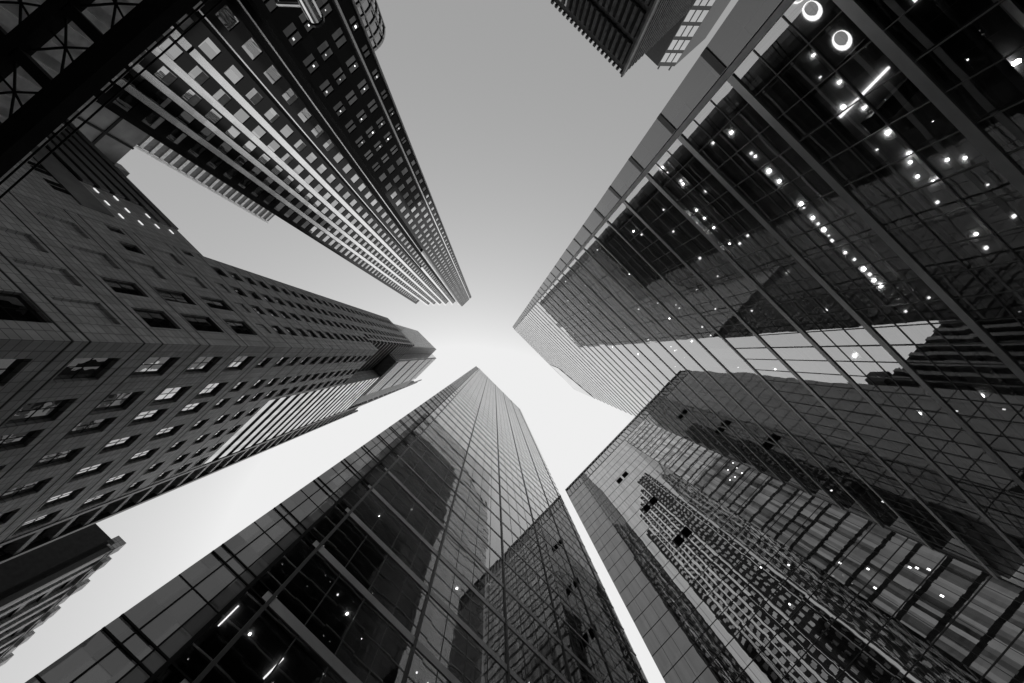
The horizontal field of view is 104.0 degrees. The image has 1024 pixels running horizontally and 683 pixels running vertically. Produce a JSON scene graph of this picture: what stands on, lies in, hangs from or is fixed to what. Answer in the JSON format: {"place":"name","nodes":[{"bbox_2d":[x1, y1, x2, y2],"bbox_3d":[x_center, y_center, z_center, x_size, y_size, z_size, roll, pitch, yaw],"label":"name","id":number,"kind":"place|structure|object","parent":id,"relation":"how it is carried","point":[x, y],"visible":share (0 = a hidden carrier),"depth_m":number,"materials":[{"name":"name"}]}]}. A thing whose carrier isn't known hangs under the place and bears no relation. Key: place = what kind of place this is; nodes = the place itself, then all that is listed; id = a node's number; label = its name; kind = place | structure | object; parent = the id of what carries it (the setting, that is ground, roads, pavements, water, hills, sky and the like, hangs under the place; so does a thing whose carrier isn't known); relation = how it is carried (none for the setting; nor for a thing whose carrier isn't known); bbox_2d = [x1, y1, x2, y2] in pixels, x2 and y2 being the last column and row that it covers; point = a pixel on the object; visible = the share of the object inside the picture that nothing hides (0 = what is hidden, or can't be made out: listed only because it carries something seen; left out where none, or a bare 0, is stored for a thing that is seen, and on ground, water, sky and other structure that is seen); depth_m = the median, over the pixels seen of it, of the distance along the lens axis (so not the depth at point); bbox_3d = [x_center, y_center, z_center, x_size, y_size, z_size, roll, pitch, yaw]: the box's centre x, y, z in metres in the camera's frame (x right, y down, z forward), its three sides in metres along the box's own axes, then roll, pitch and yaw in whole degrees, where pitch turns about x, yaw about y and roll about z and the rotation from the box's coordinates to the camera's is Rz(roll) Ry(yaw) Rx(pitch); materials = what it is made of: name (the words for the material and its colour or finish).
{"place":"outdoors","nodes":[
{"label":"outdoors","id":0,"kind":"place"},
{"bbox_2d":[0,523,125,666],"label":"pilaster block","id":1,"kind":"structure","parent":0,"point":[39,585],"depth_m":65.00,"materials":[{"name":"stone"}]},
{"bbox_2d":[0,119,202,255],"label":"podium block","id":2,"kind":"structure","parent":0,"point":[79,172],"depth_m":47.79,"materials":[{"name":"concrete"}]},
{"bbox_2d":[134,135,274,223],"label":"banded tower","id":3,"kind":"structure","parent":0,"point":[160,150],"depth_m":154.97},
{"bbox_2d":[0,188,435,563],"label":"stone tower","id":4,"kind":"structure","parent":0,"point":[136,369],"depth_m":41.89,"materials":[{"name":"grey stone"}]},
{"bbox_2d":[0,510,13,520],"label":"window","id":5,"kind":"structure","parent":4,"relation":"in","point":[2,516],"depth_m":36.48,"materials":[{"name":"glass"}]},
{"bbox_2d":[0,359,24,381],"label":"window","id":6,"kind":"structure","parent":4,"relation":"in","point":[6,365],"depth_m":25.26,"materials":[{"name":"glass"}]},
{"bbox_2d":[0,430,36,447],"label":"window","id":7,"kind":"structure","parent":4,"relation":"in","point":[19,438],"depth_m":30.34,"materials":[{"name":"glass"}]},
{"bbox_2d":[0,479,45,499],"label":"window","id":8,"kind":"structure","parent":4,"relation":"in","point":[13,492],"depth_m":35.51,"materials":[{"name":"glass"}]},
{"bbox_2d":[0,293,46,322],"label":"window","id":9,"kind":"structure","parent":4,"relation":"in","point":[12,307],"depth_m":25.92,"materials":[{"name":"black glass"}]},
{"bbox_2d":[17,512,54,530],"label":"window","id":10,"kind":"structure","parent":4,"relation":"in","point":[27,524],"depth_m":41.01,"materials":[{"name":"glass"}]},
{"bbox_2d":[5,399,69,423],"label":"window","id":11,"kind":"structure","parent":4,"relation":"in","point":[40,410],"depth_m":29.89,"materials":[{"name":"glass"}]},
{"bbox_2d":[33,448,78,467],"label":"window","id":12,"kind":"structure","parent":4,"relation":"in","point":[65,455],"depth_m":35.72,"materials":[{"name":"glass"}]},
{"bbox_2d":[42,489,78,506],"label":"window","id":13,"kind":"structure","parent":4,"relation":"in","point":[67,495],"depth_m":41.24,"materials":[{"name":"glass"}]},
{"bbox_2d":[54,358,113,378],"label":"window","id":14,"kind":"structure","parent":4,"relation":"in","point":[79,367],"depth_m":30.11,"materials":[{"name":"glass"}]},
{"bbox_2d":[68,418,110,434],"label":"window","id":15,"kind":"structure","parent":4,"relation":"in","point":[96,424],"depth_m":35.91,"materials":[{"name":"glass"}]},
{"bbox_2d":[72,462,106,478],"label":"window","id":16,"kind":"structure","parent":4,"relation":"in","point":[85,471],"depth_m":41.43,"materials":[{"name":"glass"}]},
{"bbox_2d":[80,492,109,507],"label":"window","id":17,"kind":"structure","parent":4,"relation":"in","point":[100,497],"depth_m":47.06,"materials":[{"name":"glass"}]},
{"bbox_2d":[92,392,138,411],"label":"window","id":18,"kind":"structure","parent":4,"relation":"in","point":[113,401],"depth_m":36.04,"materials":[{"name":"glass"}]},
{"bbox_2d":[102,472,129,486],"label":"window","id":19,"kind":"structure","parent":4,"relation":"in","point":[121,477],"depth_m":47.24,"materials":[{"name":"glass"}]},
{"bbox_2d":[101,435,135,450],"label":"window","id":20,"kind":"structure","parent":4,"relation":"in","point":[123,441],"depth_m":41.57,"materials":[{"name":"glass"}]},
{"bbox_2d":[103,279,144,296],"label":"window","id":21,"kind":"structure","parent":4,"relation":"in","point":[119,287],"depth_m":36.73,"materials":[{"name":"black glass"}]},
{"bbox_2d":[119,242,140,253],"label":"window","id":22,"kind":"structure","parent":4,"relation":"in","point":[127,247],"depth_m":43.23,"materials":[{"name":"black glass"}]},
{"bbox_2d":[128,448,155,461],"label":"window","id":23,"kind":"structure","parent":4,"relation":"in","point":[143,454],"depth_m":47.36,"materials":[{"name":"glass"}]},
{"bbox_2d":[131,409,162,422],"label":"window","id":24,"kind":"structure","parent":4,"relation":"in","point":[143,416],"depth_m":41.87,"materials":[{"name":"glass"}]},
{"bbox_2d":[131,357,175,374],"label":"window","id":25,"kind":"structure","parent":4,"relation":"in","point":[152,365],"depth_m":36.25,"materials":[{"name":"glass"}]},
{"bbox_2d":[133,309,176,328],"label":"window","id":26,"kind":"structure","parent":4,"relation":"in","point":[153,319],"depth_m":36.73,"materials":[{"name":"black glass"}]},
{"bbox_2d":[153,425,179,437],"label":"window","id":27,"kind":"structure","parent":4,"relation":"in","point":[166,431],"depth_m":47.74,"materials":[{"name":"glass"}]},
{"bbox_2d":[152,387,185,402],"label":"window","id":28,"kind":"structure","parent":4,"relation":"in","point":[169,394],"depth_m":42.01,"materials":[{"name":"glass"}]},
{"bbox_2d":[155,289,192,304],"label":"window","id":29,"kind":"structure","parent":4,"relation":"in","point":[170,296],"depth_m":42.45,"materials":[{"name":"black glass"}]},
{"bbox_2d":[178,402,203,413],"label":"window","id":30,"kind":"structure","parent":4,"relation":"in","point":[192,407],"depth_m":47.93,"materials":[{"name":"glass"}]},
{"bbox_2d":[181,315,219,331],"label":"window","id":31,"kind":"structure","parent":4,"relation":"in","point":[200,324],"depth_m":42.45,"materials":[{"name":"black glass"}]},
{"bbox_2d":[185,357,217,371],"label":"window","id":32,"kind":"structure","parent":4,"relation":"in","point":[201,363],"depth_m":42.31,"materials":[{"name":"glass"}]},
{"bbox_2d":[196,383,222,396],"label":"window","id":33,"kind":"structure","parent":4,"relation":"in","point":[210,389],"depth_m":48.03,"materials":[{"name":"glass"}]},
{"bbox_2d":[200,297,229,310],"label":"window","id":34,"kind":"structure","parent":4,"relation":"in","point":[211,303],"depth_m":48.74,"materials":[{"name":"black glass"}]},
{"bbox_2d":[225,356,251,368],"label":"window","id":35,"kind":"structure","parent":4,"relation":"in","point":[239,361],"depth_m":48.31,"materials":[{"name":"glass"}]},
{"bbox_2d":[203,399,274,464],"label":"ribbon window","id":36,"kind":"structure","parent":4,"relation":"in","point":[268,403],"depth_m":66.45,"materials":[{"name":"glass"}]},
{"bbox_2d":[224,320,254,334],"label":"window","id":37,"kind":"structure","parent":4,"relation":"in","point":[238,327],"depth_m":48.94,"materials":[{"name":"black glass"}]},
{"bbox_2d":[216,397,285,459],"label":"ribbon window","id":38,"kind":"structure","parent":4,"relation":"in","point":[278,401],"depth_m":69.61,"materials":[{"name":"glass"}]},
{"bbox_2d":[230,395,295,453],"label":"ribbon window","id":39,"kind":"structure","parent":4,"relation":"in","point":[289,398],"depth_m":73.14,"materials":[{"name":"glass"}]},
{"bbox_2d":[243,393,304,449],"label":"ribbon window","id":40,"kind":"structure","parent":4,"relation":"in","point":[298,396],"depth_m":76.90,"materials":[{"name":"glass"}]},
{"bbox_2d":[254,391,312,444],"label":"ribbon window","id":41,"kind":"structure","parent":4,"relation":"in","point":[307,394],"depth_m":80.59,"materials":[{"name":"glass"}]},
{"bbox_2d":[264,390,319,440],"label":"ribbon window","id":42,"kind":"structure","parent":4,"relation":"in","point":[311,396],"depth_m":84.07,"materials":[{"name":"glass"}]},
{"bbox_2d":[274,388,327,437],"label":"ribbon window","id":43,"kind":"structure","parent":4,"relation":"in","point":[322,391],"depth_m":87.84,"materials":[{"name":"glass"}]},
{"bbox_2d":[283,387,333,433],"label":"ribbon window","id":44,"kind":"structure","parent":4,"relation":"in","point":[319,399],"depth_m":91.27,"materials":[{"name":"glass"}]},
{"bbox_2d":[291,386,339,430],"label":"ribbon window","id":45,"kind":"structure","parent":4,"relation":"in","point":[336,387],"depth_m":94.96,"materials":[{"name":"glass"}]},
{"bbox_2d":[298,384,344,427],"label":"ribbon window","id":46,"kind":"structure","parent":4,"relation":"in","point":[343,385],"depth_m":98.21,"materials":[{"name":"glass"}]},
{"bbox_2d":[306,383,350,424],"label":"ribbon window","id":47,"kind":"structure","parent":4,"relation":"in","point":[347,385],"depth_m":101.87,"materials":[{"name":"glass"}]},
{"bbox_2d":[312,382,355,422],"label":"ribbon window","id":48,"kind":"structure","parent":4,"relation":"in","point":[353,383],"depth_m":105.43,"materials":[{"name":"glass"}]},
{"bbox_2d":[318,381,358,420],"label":"ribbon window","id":49,"kind":"structure","parent":4,"relation":"in","point":[356,383],"depth_m":109.11,"materials":[{"name":"glass"}]},
{"bbox_2d":[324,380,363,418],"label":"ribbon window","id":50,"kind":"structure","parent":4,"relation":"in","point":[361,382],"depth_m":112.54,"materials":[{"name":"glass"}]},
{"bbox_2d":[329,380,367,416],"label":"ribbon window","id":51,"kind":"structure","parent":4,"relation":"in","point":[365,381],"depth_m":116.50,"materials":[{"name":"glass"}]},
{"bbox_2d":[334,378,371,414],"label":"ribbon window","id":52,"kind":"structure","parent":4,"relation":"in","point":[368,381],"depth_m":120.27,"materials":[{"name":"glass"}]},
{"bbox_2d":[338,378,374,412],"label":"ribbon window","id":53,"kind":"structure","parent":4,"relation":"in","point":[352,399],"depth_m":123.33,"materials":[{"name":"glass"}]},
{"bbox_2d":[343,377,377,410],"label":"ribbon window","id":54,"kind":"structure","parent":4,"relation":"in","point":[371,383],"depth_m":126.89,"materials":[{"name":"glass"}]},
{"bbox_2d":[0,0,470,305],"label":"granite tower","id":55,"kind":"structure","parent":0,"point":[290,116],"depth_m":61.81,"materials":[{"name":"stone"}]},
{"bbox_2d":[113,92,138,111],"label":"window","id":56,"kind":"structure","parent":55,"relation":"in","point":[125,101],"depth_m":56.25,"materials":[{"name":"glass"}]},
{"bbox_2d":[123,69,144,86],"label":"window","id":57,"kind":"structure","parent":55,"relation":"in","point":[131,73],"depth_m":51.99,"materials":[{"name":"glass"}]},
{"bbox_2d":[142,111,163,128],"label":"window","id":58,"kind":"structure","parent":55,"relation":"in","point":[153,120],"depth_m":60.76,"materials":[{"name":"glass"}]},
{"bbox_2d":[151,91,171,107],"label":"window","id":59,"kind":"structure","parent":55,"relation":"in","point":[158,97],"depth_m":56.52,"materials":[{"name":"glass"}]},
{"bbox_2d":[154,66,176,85],"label":"window","id":60,"kind":"structure","parent":55,"relation":"in","point":[163,73],"depth_m":52.18,"materials":[{"name":"glass"}]},
{"bbox_2d":[159,38,182,60],"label":"window","id":61,"kind":"structure","parent":55,"relation":"in","point":[174,52],"depth_m":48.02,"materials":[{"name":"glass"}]},
{"bbox_2d":[167,128,186,144],"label":"window","id":62,"kind":"structure","parent":55,"relation":"in","point":[176,136],"depth_m":65.20,"materials":[{"name":"glass"}]},
{"bbox_2d":[176,13,193,30],"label":"window","id":63,"kind":"structure","parent":55,"relation":"in","point":[185,25],"depth_m":44.45,"materials":[{"name":"glass"}]},
{"bbox_2d":[177,110,194,125],"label":"window","id":64,"kind":"structure","parent":55,"relation":"in","point":[186,118],"depth_m":61.00,"materials":[{"name":"glass"}]},
{"bbox_2d":[182,89,201,106],"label":"window","id":65,"kind":"structure","parent":55,"relation":"in","point":[189,96],"depth_m":56.65,"materials":[{"name":"glass"}]},
{"bbox_2d":[188,143,205,157],"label":"window","id":66,"kind":"structure","parent":55,"relation":"in","point":[197,149],"depth_m":69.62,"materials":[{"name":"glass"}]},
{"bbox_2d":[188,66,208,85],"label":"window","id":67,"kind":"structure","parent":55,"relation":"in","point":[196,73],"depth_m":52.38,"materials":[{"name":"glass"}]},
{"bbox_2d":[198,127,214,140],"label":"window","id":68,"kind":"structure","parent":55,"relation":"in","point":[205,133],"depth_m":65.45,"materials":[{"name":"glass"}]},
{"bbox_2d":[198,38,220,59],"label":"window","id":69,"kind":"structure","parent":55,"relation":"in","point":[207,46],"depth_m":48.12,"materials":[{"name":"glass"}]},
{"bbox_2d":[205,109,222,123],"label":"window","id":70,"kind":"structure","parent":55,"relation":"in","point":[213,116],"depth_m":61.10,"materials":[{"name":"glass"}]},
{"bbox_2d":[207,156,223,168],"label":"window","id":71,"kind":"structure","parent":55,"relation":"in","point":[215,161],"depth_m":74.06,"materials":[{"name":"glass"}]},
{"bbox_2d":[212,89,230,105],"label":"window","id":72,"kind":"structure","parent":55,"relation":"in","point":[220,96],"depth_m":56.83,"materials":[{"name":"glass"}]},
{"bbox_2d":[218,142,232,153],"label":"window","id":73,"kind":"structure","parent":55,"relation":"in","point":[224,147],"depth_m":69.86,"materials":[{"name":"glass"}]},
{"bbox_2d":[215,5,238,30],"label":"window","id":74,"kind":"structure","parent":55,"relation":"in","point":[225,15],"depth_m":43.85,"materials":[{"name":"glass"}]},
{"bbox_2d":[225,126,240,138],"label":"window","id":75,"kind":"structure","parent":55,"relation":"in","point":[232,132],"depth_m":65.68,"materials":[{"name":"glass"}]},
{"bbox_2d":[224,65,243,83],"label":"window","id":76,"kind":"structure","parent":55,"relation":"in","point":[232,73],"depth_m":52.63,"materials":[{"name":"glass"}]},
{"bbox_2d":[234,155,247,165],"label":"window","id":77,"kind":"structure","parent":55,"relation":"in","point":[240,160],"depth_m":74.41,"materials":[{"name":"glass"}]},
{"bbox_2d":[233,109,249,123],"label":"window","id":78,"kind":"structure","parent":55,"relation":"in","point":[240,115],"depth_m":61.37,"materials":[{"name":"glass"}]},
{"bbox_2d":[243,141,255,152],"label":"window","id":79,"kind":"structure","parent":55,"relation":"in","point":[249,146],"depth_m":70.03,"materials":[{"name":"glass"}]},
{"bbox_2d":[242,38,261,59],"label":"window","id":80,"kind":"structure","parent":55,"relation":"in","point":[251,48],"depth_m":48.33,"materials":[{"name":"glass"}]},
{"bbox_2d":[245,88,262,104],"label":"window","id":81,"kind":"structure","parent":55,"relation":"in","point":[253,95],"depth_m":57.02,"materials":[{"name":"glass"}]},
{"bbox_2d":[252,125,265,138],"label":"window","id":82,"kind":"structure","parent":55,"relation":"in","point":[258,131],"depth_m":65.81,"materials":[{"name":"glass"}]},
{"bbox_2d":[258,154,270,164],"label":"window","id":83,"kind":"structure","parent":55,"relation":"in","point":[264,159],"depth_m":74.66,"materials":[{"name":"glass"}]},
{"bbox_2d":[263,0,277,11],"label":"window","id":84,"kind":"structure","parent":55,"relation":"in","point":[271,5],"depth_m":40.18,"materials":[{"name":"glass"}]},
{"bbox_2d":[264,108,278,122],"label":"window","id":85,"kind":"structure","parent":55,"relation":"in","point":[270,114],"depth_m":61.55,"materials":[{"name":"glass"}]},
{"bbox_2d":[264,65,280,83],"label":"window","id":86,"kind":"structure","parent":55,"relation":"in","point":[271,73],"depth_m":52.77,"materials":[{"name":"glass"}]},
{"bbox_2d":[267,140,280,151],"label":"window","id":87,"kind":"structure","parent":55,"relation":"in","point":[273,145],"depth_m":70.26,"materials":[{"name":"glass"}]},
{"bbox_2d":[280,125,292,137],"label":"window","id":88,"kind":"structure","parent":55,"relation":"in","point":[286,131],"depth_m":65.98,"materials":[{"name":"glass"}]},
{"bbox_2d":[281,153,292,163],"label":"window","id":89,"kind":"structure","parent":55,"relation":"in","point":[286,158],"depth_m":74.77,"materials":[{"name":"glass"}]},
{"bbox_2d":[282,88,297,104],"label":"window","id":90,"kind":"structure","parent":55,"relation":"in","point":[289,95],"depth_m":57.31,"materials":[{"name":"glass"}]},
{"bbox_2d":[283,23,301,45],"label":"window","id":91,"kind":"structure","parent":55,"relation":"in","point":[291,32],"depth_m":44.04,"materials":[{"name":"glass"}]},
{"bbox_2d":[294,139,305,151],"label":"window","id":92,"kind":"structure","parent":55,"relation":"in","point":[299,145],"depth_m":70.51,"materials":[{"name":"glass"}]},
{"bbox_2d":[298,108,310,122],"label":"window","id":93,"kind":"structure","parent":55,"relation":"in","point":[304,114],"depth_m":61.79,"materials":[{"name":"glass"}]},
{"bbox_2d":[299,12,313,32],"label":"window","id":94,"kind":"structure","parent":55,"relation":"in","point":[302,17],"depth_m":44.15,"materials":[{"name":"glass"}]},
{"bbox_2d":[303,54,318,73],"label":"window","id":95,"kind":"structure","parent":55,"relation":"in","point":[311,64],"depth_m":48.51,"materials":[{"name":"glass"}]},
{"bbox_2d":[306,153,316,163],"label":"window","id":96,"kind":"structure","parent":55,"relation":"in","point":[311,158],"depth_m":75.08,"materials":[{"name":"glass"}]},
{"bbox_2d":[311,125,323,137],"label":"window","id":97,"kind":"structure","parent":55,"relation":"in","point":[317,131],"depth_m":66.29,"materials":[{"name":"glass"}]},
{"bbox_2d":[315,0,331,17],"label":"window","id":98,"kind":"structure","parent":55,"relation":"in","point":[323,5],"depth_m":44.35,"materials":[{"name":"glass"}]},
{"bbox_2d":[317,41,332,60],"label":"window","id":99,"kind":"structure","parent":55,"relation":"in","point":[324,49],"depth_m":48.64,"materials":[{"name":"glass"}]},
{"bbox_2d":[319,80,333,96],"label":"window","id":100,"kind":"structure","parent":55,"relation":"in","point":[326,88],"depth_m":52.98,"materials":[{"name":"glass"}]},
{"bbox_2d":[323,139,333,150],"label":"window","id":101,"kind":"structure","parent":55,"relation":"in","point":[328,145],"depth_m":70.72,"materials":[{"name":"glass"}]},
{"bbox_2d":[332,68,345,84],"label":"window","id":102,"kind":"structure","parent":55,"relation":"in","point":[339,76],"depth_m":53.10,"materials":[{"name":"glass"}]},
{"bbox_2d":[334,152,343,162],"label":"window","id":103,"kind":"structure","parent":55,"relation":"in","point":[338,157],"depth_m":75.15,"materials":[{"name":"glass"}]},
{"bbox_2d":[333,101,345,115],"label":"window","id":104,"kind":"structure","parent":55,"relation":"in","point":[339,108],"depth_m":57.50,"materials":[{"name":"glass"}]},
{"bbox_2d":[332,28,346,48],"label":"window","id":105,"kind":"structure","parent":55,"relation":"in","point":[338,36],"depth_m":48.80,"materials":[{"name":"glass"}]},
{"bbox_2d":[345,120,355,132],"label":"window","id":106,"kind":"structure","parent":55,"relation":"in","point":[350,126],"depth_m":61.95,"materials":[{"name":"glass"}]},
{"bbox_2d":[345,90,357,105],"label":"window","id":107,"kind":"structure","parent":55,"relation":"in","point":[351,98],"depth_m":57.62,"materials":[{"name":"glass"}]},
{"bbox_2d":[346,56,358,73],"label":"window","id":108,"kind":"structure","parent":55,"relation":"in","point":[352,64],"depth_m":53.24,"materials":[{"name":"glass"}]},
{"bbox_2d":[349,16,358,31],"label":"window","id":109,"kind":"structure","parent":55,"relation":"in","point":[354,24],"depth_m":48.81,"materials":[{"name":"glass"}]},
{"bbox_2d":[355,136,365,147],"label":"window","id":110,"kind":"structure","parent":55,"relation":"in","point":[360,141],"depth_m":66.40,"materials":[{"name":"glass"}]},
{"bbox_2d":[356,109,366,122],"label":"window","id":111,"kind":"structure","parent":55,"relation":"in","point":[361,116],"depth_m":62.05,"materials":[{"name":"glass"}]},
{"bbox_2d":[357,79,368,94],"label":"window","id":112,"kind":"structure","parent":55,"relation":"in","point":[363,87],"depth_m":57.72,"materials":[{"name":"glass"}]},
{"bbox_2d":[361,45,369,57],"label":"window","id":113,"kind":"structure","parent":55,"relation":"in","point":[365,49],"depth_m":53.32,"materials":[{"name":"glass"}]},
{"bbox_2d":[364,150,372,159],"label":"window","id":114,"kind":"structure","parent":55,"relation":"in","point":[368,155],"depth_m":70.89,"materials":[{"name":"glass"}]},
{"bbox_2d":[366,126,374,138],"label":"window","id":115,"kind":"structure","parent":55,"relation":"in","point":[370,132],"depth_m":66.54,"materials":[{"name":"glass"}]},
{"bbox_2d":[367,99,377,112],"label":"window","id":116,"kind":"structure","parent":55,"relation":"in","point":[372,105],"depth_m":62.18,"materials":[{"name":"glass"}]},
{"bbox_2d":[372,69,379,80],"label":"window","id":117,"kind":"structure","parent":55,"relation":"in","point":[375,73],"depth_m":57.77,"materials":[{"name":"glass"}]},
{"bbox_2d":[374,141,382,151],"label":"window","id":118,"kind":"structure","parent":55,"relation":"in","point":[378,145],"depth_m":71.01,"materials":[{"name":"glass"}]},
{"bbox_2d":[376,117,385,128],"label":"window","id":119,"kind":"structure","parent":55,"relation":"in","point":[380,123],"depth_m":66.70,"materials":[{"name":"glass"}]},
{"bbox_2d":[384,132,391,142],"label":"window","id":120,"kind":"structure","parent":55,"relation":"in","point":[387,137],"depth_m":71.16,"materials":[{"name":"glass"}]},
{"bbox_2d":[274,0,324,27],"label":"street lamp","id":121,"kind":"object","parent":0,"point":[315,18],"visible":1,"depth_m":6.82,"materials":[{"name":"metal"}]},
{"bbox_2d":[25,366,647,682],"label":"glass tower","id":122,"kind":"structure","parent":0,"point":[436,538],"depth_m":22.72,"materials":[{"name":"grey glass"}]},
{"bbox_2d":[354,0,385,50],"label":"round tower","id":123,"kind":"structure","parent":0,"point":[371,17],"depth_m":115.86,"materials":[{"name":"grey glass"}]},
{"bbox_2d":[0,0,778,682],"label":"sky","id":124,"kind":"structure","parent":0,"point":[517,127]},
{"bbox_2d":[551,0,695,76],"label":"skyscraper","id":125,"kind":"structure","parent":0,"point":[624,35],"depth_m":102.34,"materials":[{"name":"brick"}]},
{"bbox_2d":[513,0,1023,588],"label":"glass tower","id":126,"kind":"structure","parent":0,"point":[793,254],"depth_m":18.62,"materials":[{"name":"grey glass"}]},
{"bbox_2d":[565,417,1023,682],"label":"glass block","id":127,"kind":"structure","parent":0,"point":[720,568],"depth_m":55.41,"materials":[{"name":"black glass"}]},
{"bbox_3d":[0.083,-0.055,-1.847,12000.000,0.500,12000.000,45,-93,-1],"label":"ground","id":128,"kind":"structure","parent":0,"visible":0},
{"bbox_2d":[68,101,147,176],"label":"concrete block","id":129,"kind":"structure","parent":128,"relation":"on","point":[113,138],"depth_m":75.00,"materials":[{"name":"concrete"}]},
{"bbox_2d":[0,0,223,198],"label":"steel canopy","id":130,"kind":"object","parent":128,"relation":"on","point":[71,88],"visible":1,"depth_m":15.69,"materials":[{"name":"black metal"}]},
{"bbox_2d":[645,0,730,70],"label":"grid tower","id":131,"kind":"structure","parent":128,"relation":"on","point":[682,38],"depth_m":123.39,"materials":[{"name":"metal"}]},
{"bbox_2d":[668,40,677,49],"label":"window","id":132,"kind":"structure","parent":131,"relation":"in","point":[674,42],"depth_m":125.28,"materials":[{"name":"glass"}]},
{"bbox_2d":[674,40,683,49],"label":"window","id":133,"kind":"structure","parent":131,"relation":"in","point":[680,42],"depth_m":125.51,"materials":[{"name":"glass"}]},
{"bbox_2d":[676,26,685,35],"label":"window","id":134,"kind":"structure","parent":131,"relation":"in","point":[682,28],"depth_m":119.86,"materials":[{"name":"glass"}]},
{"bbox_2d":[680,40,689,49],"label":"window","id":135,"kind":"structure","parent":131,"relation":"in","point":[686,42],"depth_m":125.34,"materials":[{"name":"glass"}]},
{"bbox_2d":[682,26,691,35],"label":"window","id":136,"kind":"structure","parent":131,"relation":"in","point":[688,28],"depth_m":119.89,"materials":[{"name":"glass"}]},
{"bbox_2d":[684,10,694,21],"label":"window","id":137,"kind":"structure","parent":131,"relation":"in","point":[691,12],"depth_m":114.69,"materials":[{"name":"glass"}]},
{"bbox_2d":[688,26,698,36],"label":"window","id":138,"kind":"structure","parent":131,"relation":"in","point":[695,28],"depth_m":120.27,"materials":[{"name":"glass"}]},
{"bbox_2d":[690,10,701,21],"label":"window","id":139,"kind":"structure","parent":131,"relation":"in","point":[696,15],"depth_m":114.88,"materials":[{"name":"glass"}]},
{"bbox_2d":[697,10,708,21],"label":"window","id":140,"kind":"structure","parent":131,"relation":"in","point":[704,13],"depth_m":114.75,"materials":[{"name":"glass"}]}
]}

